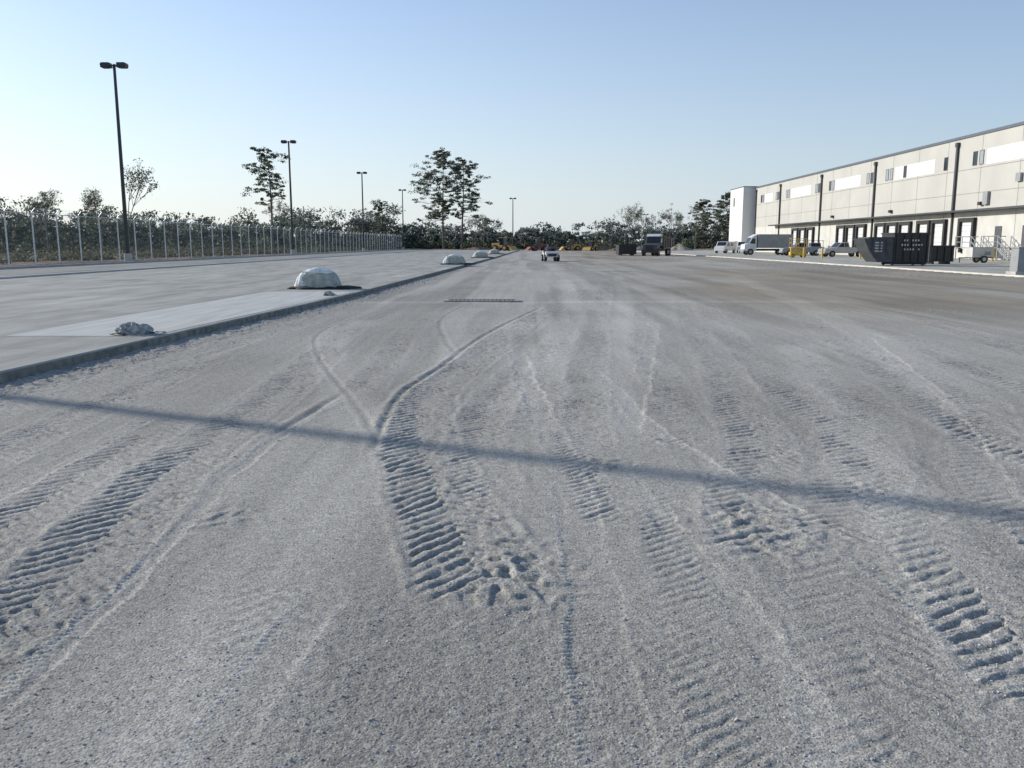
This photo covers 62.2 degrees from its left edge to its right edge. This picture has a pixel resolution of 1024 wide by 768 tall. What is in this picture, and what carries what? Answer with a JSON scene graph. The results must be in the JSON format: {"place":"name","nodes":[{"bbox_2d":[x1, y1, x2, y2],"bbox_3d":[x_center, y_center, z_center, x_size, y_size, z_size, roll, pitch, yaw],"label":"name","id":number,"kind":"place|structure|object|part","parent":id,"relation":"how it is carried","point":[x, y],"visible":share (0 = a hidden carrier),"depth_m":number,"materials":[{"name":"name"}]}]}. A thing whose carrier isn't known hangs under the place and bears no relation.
{"place":"outdoors","nodes":[
{"label":"outdoors","id":0,"kind":"place"},
{"bbox_2d":[6,292,349,335],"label":"fresh concrete pavement","id":1,"kind":"structure","parent":0,"point":[175,318],"depth_m":17.69,"materials":[{"name":"grey concrete"}]},
{"bbox_2d":[110,322,165,334],"bbox_3d":[-6.167,-0.923,14.016,0.838,0.208,0.484,-2,10,-11],"label":"sandbag","id":2,"kind":"object","parent":1,"relation":"on","point":[130,328],"visible":1,"depth_m":13.90,"materials":[{"name":"fabric"}]},
{"bbox_2d":[323,291,336,295],"bbox_3d":[-5.267,-2.630,24.573,0.419,0.146,0.223,-5,11,-28],"label":"sandbag","id":3,"kind":"object","parent":1,"relation":"on","point":[328,293],"visible":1,"depth_m":24.48,"materials":[{"name":"fabric"}]},
{"bbox_2d":[0,250,421,276],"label":"side road","id":4,"kind":"structure","parent":0,"point":[31,271],"depth_m":62.14,"materials":[{"name":"grey concrete"}]},
{"bbox_2d":[0,250,518,383],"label":"concrete slab pavement","id":5,"kind":"structure","parent":0,"point":[28,304],"depth_m":25.66,"materials":[{"name":"grey concrete"}]},
{"bbox_2d":[100,62,131,261],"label":"street lamp","id":6,"kind":"object","parent":5,"relation":"on","point":[121,65],"visible":0.96,"depth_m":66.66,"materials":[{"name":"metal"}]},
{"bbox_2d":[0,249,409,269],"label":"road kerb","id":7,"kind":"structure","parent":5,"relation":"on","point":[42,266],"depth_m":68.95,"materials":[{"name":"concrete"}]},
{"bbox_2d":[0,249,440,278],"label":"road kerb","id":8,"kind":"structure","parent":5,"relation":"on","point":[21,276],"depth_m":51.05,"materials":[{"name":"concrete"}]},
{"bbox_2d":[281,140,295,253],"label":"street lamp","id":9,"kind":"object","parent":5,"relation":"on","point":[291,211],"visible":0.95,"depth_m":115.63,"materials":[{"name":"metal"}]},
{"bbox_2d":[287,267,361,289],"bbox_3d":[-6.310,-3.550,28.399,2.486,0.715,1.355,1,9,6],"label":"tarp-covered material pile","id":10,"kind":"object","parent":5,"relation":"on","point":[316,278],"visible":1,"depth_m":28.10,"materials":[{"name":"plastic"}]},
{"bbox_2d":[357,172,366,250],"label":"street lamp","id":11,"kind":"object","parent":5,"relation":"on","point":[363,248],"visible":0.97,"depth_m":168.01,"materials":[{"name":"metal"}]},
{"bbox_2d":[399,189,405,248],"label":"street lamp","id":12,"kind":"object","parent":5,"relation":"on","point":[403,247],"visible":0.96,"depth_m":224.17,"materials":[{"name":"metal"}]},
{"bbox_2d":[440,254,474,264],"bbox_3d":[-4.017,-9.171,62.313,2.735,0.786,1.490,1,9,4],"label":"tarp-covered material pile","id":13,"kind":"object","parent":5,"relation":"on","point":[454,259],"visible":1,"depth_m":61.97,"materials":[{"name":"plastic"}]},
{"bbox_2d":[470,251,494,257],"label":"pile","id":14,"kind":"object","parent":5,"relation":"on","point":[480,254],"visible":1,"depth_m":92.55,"materials":[{"name":"fabric"}]},
{"bbox_2d":[488,249,502,253],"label":"pile","id":15,"kind":"object","parent":5,"relation":"on","point":[494,251],"visible":0.93,"depth_m":126.12,"materials":[{"name":"fabric"}]},
{"bbox_2d":[492,237,517,250],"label":"wheel loader","id":16,"kind":"object","parent":5,"relation":"on","point":[503,245],"visible":0.91,"depth_m":191.94,"materials":[{"name":"yellow paint"}]},
{"bbox_2d":[0,244,1023,767],"bbox_3d":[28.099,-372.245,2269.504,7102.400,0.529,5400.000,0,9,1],"label":"ground","id":17,"kind":"structure","parent":0,"point":[280,572],"depth_m":4.85,"materials":[{"name":"sandy soil"},{"name":"fine gravel"}]},
{"bbox_2d":[26,188,63,251],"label":"tree","id":18,"kind":"object","parent":17,"relation":"on","point":[47,201],"visible":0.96,"depth_m":123.65,"materials":[{"name":"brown plant"}]},
{"bbox_2d":[81,186,103,247],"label":"tree","id":19,"kind":"object","parent":17,"relation":"on","point":[89,202],"visible":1,"depth_m":115.46,"materials":[{"name":"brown plant"}]},
{"bbox_2d":[124,158,159,246],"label":"bare tree","id":20,"kind":"object","parent":17,"relation":"on","point":[138,174],"visible":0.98,"depth_m":91.27,"materials":[{"name":"brown plant"}]},
{"bbox_2d":[0,206,401,266],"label":"chain link fence","id":21,"kind":"object","parent":17,"relation":"on","point":[135,248],"visible":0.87,"depth_m":77.10,"materials":[{"name":"metal"}]},
{"bbox_2d":[240,146,290,249],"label":"pine tree","id":22,"kind":"object","parent":17,"relation":"on","point":[261,179],"visible":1,"depth_m":155.72,"materials":[{"name":"green plant"}]},
{"bbox_2d":[261,199,289,244],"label":"tree","id":23,"kind":"object","parent":17,"relation":"on","point":[279,207],"visible":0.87,"depth_m":171.85,"materials":[{"name":"brown plant"}]},
{"bbox_2d":[0,195,729,264],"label":"distant treeline","id":24,"kind":"object","parent":17,"relation":"on","point":[487,237],"visible":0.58,"depth_m":185.25,"materials":[{"name":"green plant"}]},
{"bbox_2d":[369,199,391,239],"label":"pine tree","id":25,"kind":"object","parent":17,"relation":"on","point":[384,218],"visible":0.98,"depth_m":221.55,"materials":[{"name":"green plant"}]},
{"bbox_2d":[408,147,475,248],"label":"pine tree","id":26,"kind":"object","parent":17,"relation":"on","point":[442,161],"visible":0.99,"depth_m":233.41,"materials":[{"name":"green plant"}]},
{"bbox_2d":[444,157,492,248],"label":"pine tree","id":27,"kind":"object","parent":17,"relation":"on","point":[457,214],"visible":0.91,"depth_m":236.56,"materials":[{"name":"green plant"}]},
{"bbox_2d":[465,216,480,246],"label":"bare tree","id":28,"kind":"object","parent":17,"relation":"on","point":[474,222],"visible":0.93,"depth_m":245.46,"materials":[{"name":"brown plant"}]},
{"bbox_2d":[458,246,491,249],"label":"dirt mound","id":29,"kind":"object","parent":17,"relation":"on","point":[477,248],"visible":0.76,"depth_m":222.50,"materials":[{"name":"soil"}]},
{"bbox_2d":[444,299,518,301],"bbox_3d":[-0.854,-2.350,24.151,2.100,0.090,0.720,0,9,1],"label":"storm drain","id":30,"kind":"object","parent":17,"relation":"on","point":[481,300],"visible":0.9,"depth_m":23.84,"materials":[{"name":"metal"}]},
{"bbox_2d":[479,214,490,228],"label":"bare tree","id":31,"kind":"object","parent":17,"relation":"on","point":[485,221],"visible":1,"depth_m":240.08,"materials":[{"name":"brown plant"}]},
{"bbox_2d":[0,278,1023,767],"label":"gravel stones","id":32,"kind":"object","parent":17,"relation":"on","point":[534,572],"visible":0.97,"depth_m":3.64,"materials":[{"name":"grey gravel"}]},
{"bbox_2d":[509,198,515,245],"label":"street lamp","id":33,"kind":"object","parent":17,"relation":"on","point":[512,219],"visible":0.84,"depth_m":245.46,"materials":[{"name":"metal"}]},
{"bbox_2d":[525,239,547,250],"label":"wheel loader","id":34,"kind":"object","parent":17,"relation":"on","point":[537,245],"visible":0.85,"depth_m":201.72,"materials":[{"name":"red paint"}]},
{"bbox_2d":[541,244,559,260],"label":"pickup truck","id":35,"kind":"object","parent":17,"relation":"on","point":[548,251],"visible":1,"depth_m":80.23,"materials":[{"name":"white paint"}]},
{"bbox_2d":[559,240,580,250],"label":"wheel loader","id":36,"kind":"object","parent":17,"relation":"on","point":[576,247],"visible":1,"depth_m":210.43,"materials":[{"name":"yellow paint"}]},
{"bbox_2d":[561,245,597,250],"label":"dirt mound","id":37,"kind":"object","parent":17,"relation":"on","point":[581,248],"visible":0.22,"depth_m":214.53,"materials":[{"name":"soil"}]},
{"bbox_2d":[582,241,597,250],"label":"wheel loader","id":38,"kind":"object","parent":17,"relation":"on","point":[591,246],"visible":1,"depth_m":204.66,"materials":[{"name":"yellow paint"}]},
{"bbox_2d":[597,245,612,250],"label":"dirt mound","id":39,"kind":"object","parent":17,"relation":"on","point":[603,248],"visible":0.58,"depth_m":217.99,"materials":[{"name":"soil"}]},
{"bbox_2d":[616,244,636,255],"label":"rolloff dumpster","id":40,"kind":"object","parent":17,"relation":"on","point":[629,249],"visible":0.99,"depth_m":120.30,"materials":[{"name":"black paint"}]},
{"bbox_2d":[610,201,643,243],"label":"bare tree","id":41,"kind":"object","parent":17,"relation":"on","point":[626,215],"visible":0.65,"depth_m":243.62,"materials":[{"name":"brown plant"}]},
{"bbox_2d":[622,205,640,233],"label":"bare tree","id":42,"kind":"object","parent":17,"relation":"on","point":[631,213],"visible":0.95,"depth_m":235.04,"materials":[{"name":"brown plant"}]},
{"bbox_2d":[622,210,644,245],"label":"bare tree","id":43,"kind":"object","parent":17,"relation":"on","point":[636,218],"visible":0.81,"depth_m":237.84,"materials":[{"name":"brown plant"}]},
{"bbox_2d":[640,210,667,232],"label":"bare tree","id":44,"kind":"object","parent":17,"relation":"on","point":[647,219],"visible":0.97,"depth_m":240.80,"materials":[{"name":"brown plant"}]},
{"bbox_2d":[641,234,672,255],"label":"dump truck","id":45,"kind":"object","parent":17,"relation":"on","point":[654,244],"visible":1,"depth_m":117.14,"materials":[{"name":"metal"}]},
{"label":"windows","id":46,"kind":"part","parent":45,"relation":"part of","materials":[{"name":"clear glass"}]},
{"bbox_2d":[660,203,680,234],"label":"bare tree","id":47,"kind":"object","parent":17,"relation":"on","point":[669,218],"visible":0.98,"depth_m":240.40,"materials":[{"name":"brown plant"}]},
{"bbox_2d":[672,211,683,234],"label":"bare tree","id":48,"kind":"object","parent":17,"relation":"on","point":[678,219],"visible":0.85,"depth_m":243.96,"materials":[{"name":"brown plant"}]},
{"bbox_2d":[671,243,693,249],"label":"dirt mound","id":49,"kind":"object","parent":17,"relation":"on","point":[678,246],"visible":0.76,"depth_m":220.80,"materials":[{"name":"beige soil"}]},
{"bbox_2d":[683,199,716,248],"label":"pine tree","id":50,"kind":"object","parent":17,"relation":"on","point":[701,204],"visible":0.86,"depth_m":256.17,"materials":[{"name":"green plant"}]},
{"bbox_2d":[688,201,712,239],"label":"bare tree","id":51,"kind":"object","parent":17,"relation":"on","point":[702,217],"visible":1,"depth_m":244.24,"materials":[{"name":"brown plant"}]},
{"bbox_2d":[711,191,730,240],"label":"pine tree","id":52,"kind":"object","parent":17,"relation":"on","point":[721,203],"visible":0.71,"depth_m":244.85,"materials":[{"name":"green plant"}]},
{"bbox_2d":[729,186,757,251],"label":"end wing","id":53,"kind":"structure","parent":17,"relation":"on","point":[741,224],"depth_m":176.85,"materials":[{"name":"white concrete"}]},
{"bbox_2d":[0,0,1023,243],"label":"sky","id":54,"kind":"structure","parent":0,"point":[574,111],"materials":[{"name":"blue"}]},
{"bbox_2d":[636,250,1023,276],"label":"building apron pavement","id":55,"kind":"structure","parent":0,"point":[989,267],"depth_m":72.41,"materials":[{"name":"concrete"}]},
{"bbox_2d":[714,241,736,252],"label":"van","id":56,"kind":"object","parent":55,"relation":"on","point":[724,246],"visible":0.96,"depth_m":146.43,"materials":[{"name":"white paint"}]},
{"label":"windows","id":57,"kind":"part","parent":56,"relation":"part of","materials":[{"name":"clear glass"}]},
{"bbox_2d":[737,242,744,252],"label":"van","id":58,"kind":"object","parent":55,"relation":"on","point":[739,245],"visible":0.35,"depth_m":154.04,"materials":[{"name":"white paint"}]},
{"bbox_2d":[739,234,793,254],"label":"box truck","id":59,"kind":"object","parent":55,"relation":"on","point":[753,242],"visible":0.83,"depth_m":121.81,"materials":[{"name":"grey paint"}]},
{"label":"windows","id":60,"kind":"part","parent":59,"relation":"part of","materials":[{"name":"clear glass"}]},
{"bbox_2d":[789,238,806,257],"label":"scissor lift","id":61,"kind":"object","parent":55,"relation":"on","point":[797,253],"visible":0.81,"depth_m":99.02,"materials":[{"name":"yellow metal"}]},
{"bbox_2d":[779,241,824,255],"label":"pickup truck","id":62,"kind":"object","parent":55,"relation":"on","point":[811,250],"visible":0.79,"depth_m":114.23,"materials":[{"name":"grey paint"}]},
{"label":"windows","id":63,"kind":"part","parent":62,"relation":"part of","materials":[{"name":"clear glass"}]},
{"bbox_2d":[806,243,820,253],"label":"pickup truck","id":64,"kind":"object","parent":55,"relation":"on","point":[813,244],"visible":0.27,"depth_m":132.80,"materials":[{"name":"silver metal"}]},
{"bbox_2d":[817,242,858,256],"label":"pickup truck","id":65,"kind":"object","parent":55,"relation":"on","point":[837,247],"visible":0.78,"depth_m":104.31,"materials":[{"name":"silver metal"}]},
{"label":"windows","id":66,"kind":"part","parent":65,"relation":"part of","materials":[{"name":"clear glass"}]},
{"bbox_2d":[853,233,930,265],"bbox_3d":[27.773,-9.905,62.367,4.700,2.359,2.355,0,9,1],"label":"waste compactor","id":67,"kind":"object","parent":55,"relation":"on","point":[891,249],"visible":0.99,"depth_m":61.33,"materials":[{"name":"black paint"}]},
{"bbox_2d":[926,245,955,263],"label":"dumpster","id":68,"kind":"object","parent":55,"relation":"on","point":[941,254],"visible":0.86,"depth_m":66.01,"materials":[{"name":"black paint"}]},
{"bbox_2d":[959,247,993,262],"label":"generator trailer","id":69,"kind":"object","parent":55,"relation":"on","point":[980,254],"visible":1,"depth_m":70.66,"materials":[{"name":"white paint"}]},
{"bbox_2d":[1006,247,1023,274],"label":"electrical cabinet","id":70,"kind":"object","parent":55,"relation":"on","point":[1017,262],"visible":0.95,"depth_m":43.47,"materials":[{"name":"white metal"}]},
{"bbox_2d":[753,125,1023,259],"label":"walls","id":71,"kind":"structure","parent":0,"point":[1000,177],"depth_m":102.44,"materials":[{"name":"beige concrete"}]},
{"bbox_2d":[754,143,959,244],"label":"downspouts","id":72,"kind":"object","parent":71,"relation":"attached to","point":[957,145],"visible":0.84,"depth_m":115.57,"materials":[{"name":"metal"}]},
{"bbox_2d":[761,150,983,201],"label":"clerestory windows","id":73,"kind":"structure","parent":71,"relation":"attached to","point":[974,159],"depth_m":110.72,"materials":[{"name":"grey glass"}]},
{"bbox_2d":[761,149,984,202],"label":"window frames","id":74,"kind":"structure","parent":71,"relation":"attached to","point":[903,172],"depth_m":110.08,"materials":[{"name":"metal"}]},
{"bbox_2d":[793,221,970,246],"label":"dock doors","id":75,"kind":"structure","parent":71,"relation":"attached to","point":[966,229],"depth_m":106.02,"materials":[{"name":"white paint"}]},
{"bbox_2d":[791,217,976,246],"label":"dock seals","id":76,"kind":"object","parent":71,"relation":"attached to","point":[931,225],"visible":0.7,"depth_m":107.43,"materials":[{"name":"black rubber"}]},
{"bbox_2d":[754,131,1023,242],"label":"panel joints","id":77,"kind":"object","parent":71,"relation":"attached to","point":[906,200],"visible":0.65,"depth_m":103.71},
{"bbox_2d":[755,121,1023,188],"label":"roof coping","id":78,"kind":"object","parent":71,"relation":"on","point":[952,140],"visible":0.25,"depth_m":104.03,"materials":[{"name":"metal"}]},
{"bbox_2d":[765,141,1023,201],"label":"white band panels","id":79,"kind":"object","parent":71,"relation":"attached to","point":[1008,152],"visible":1,"depth_m":102.66,"materials":[{"name":"white metal"}]},
{"bbox_2d":[768,205,1023,225],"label":"dock canopy","id":80,"kind":"object","parent":71,"relation":"attached to","point":[969,210],"visible":1,"depth_m":100.54,"materials":[{"name":"metal"}]},
{"bbox_2d":[830,202,981,217],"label":"wall lights","id":81,"kind":"object","parent":71,"relation":"attached to","point":[890,211],"depth_m":110.19,"materials":[{"name":"black paint"}]},
{"bbox_2d":[982,172,1022,204],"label":"wall cabinets","id":82,"kind":"object","parent":71,"relation":"attached to","point":[986,194],"depth_m":87.19,"materials":[{"name":"white metal"}]},
{"bbox_2d":[993,225,1023,246],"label":"personnel doors","id":83,"kind":"structure","parent":71,"relation":"attached to","point":[998,230],"depth_m":85.37,"materials":[{"name":"metal"}]},
{"bbox_2d":[954,236,992,259],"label":"metal staircase","id":84,"kind":"structure","parent":0,"point":[975,241],"depth_m":86.67,"materials":[{"name":"metal"}]},
{"bbox_2d":[980,236,1021,260],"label":"metal staircase","id":85,"kind":"structure","parent":0,"point":[1002,253],"depth_m":79.79,"materials":[{"name":"metal"}]}
]}

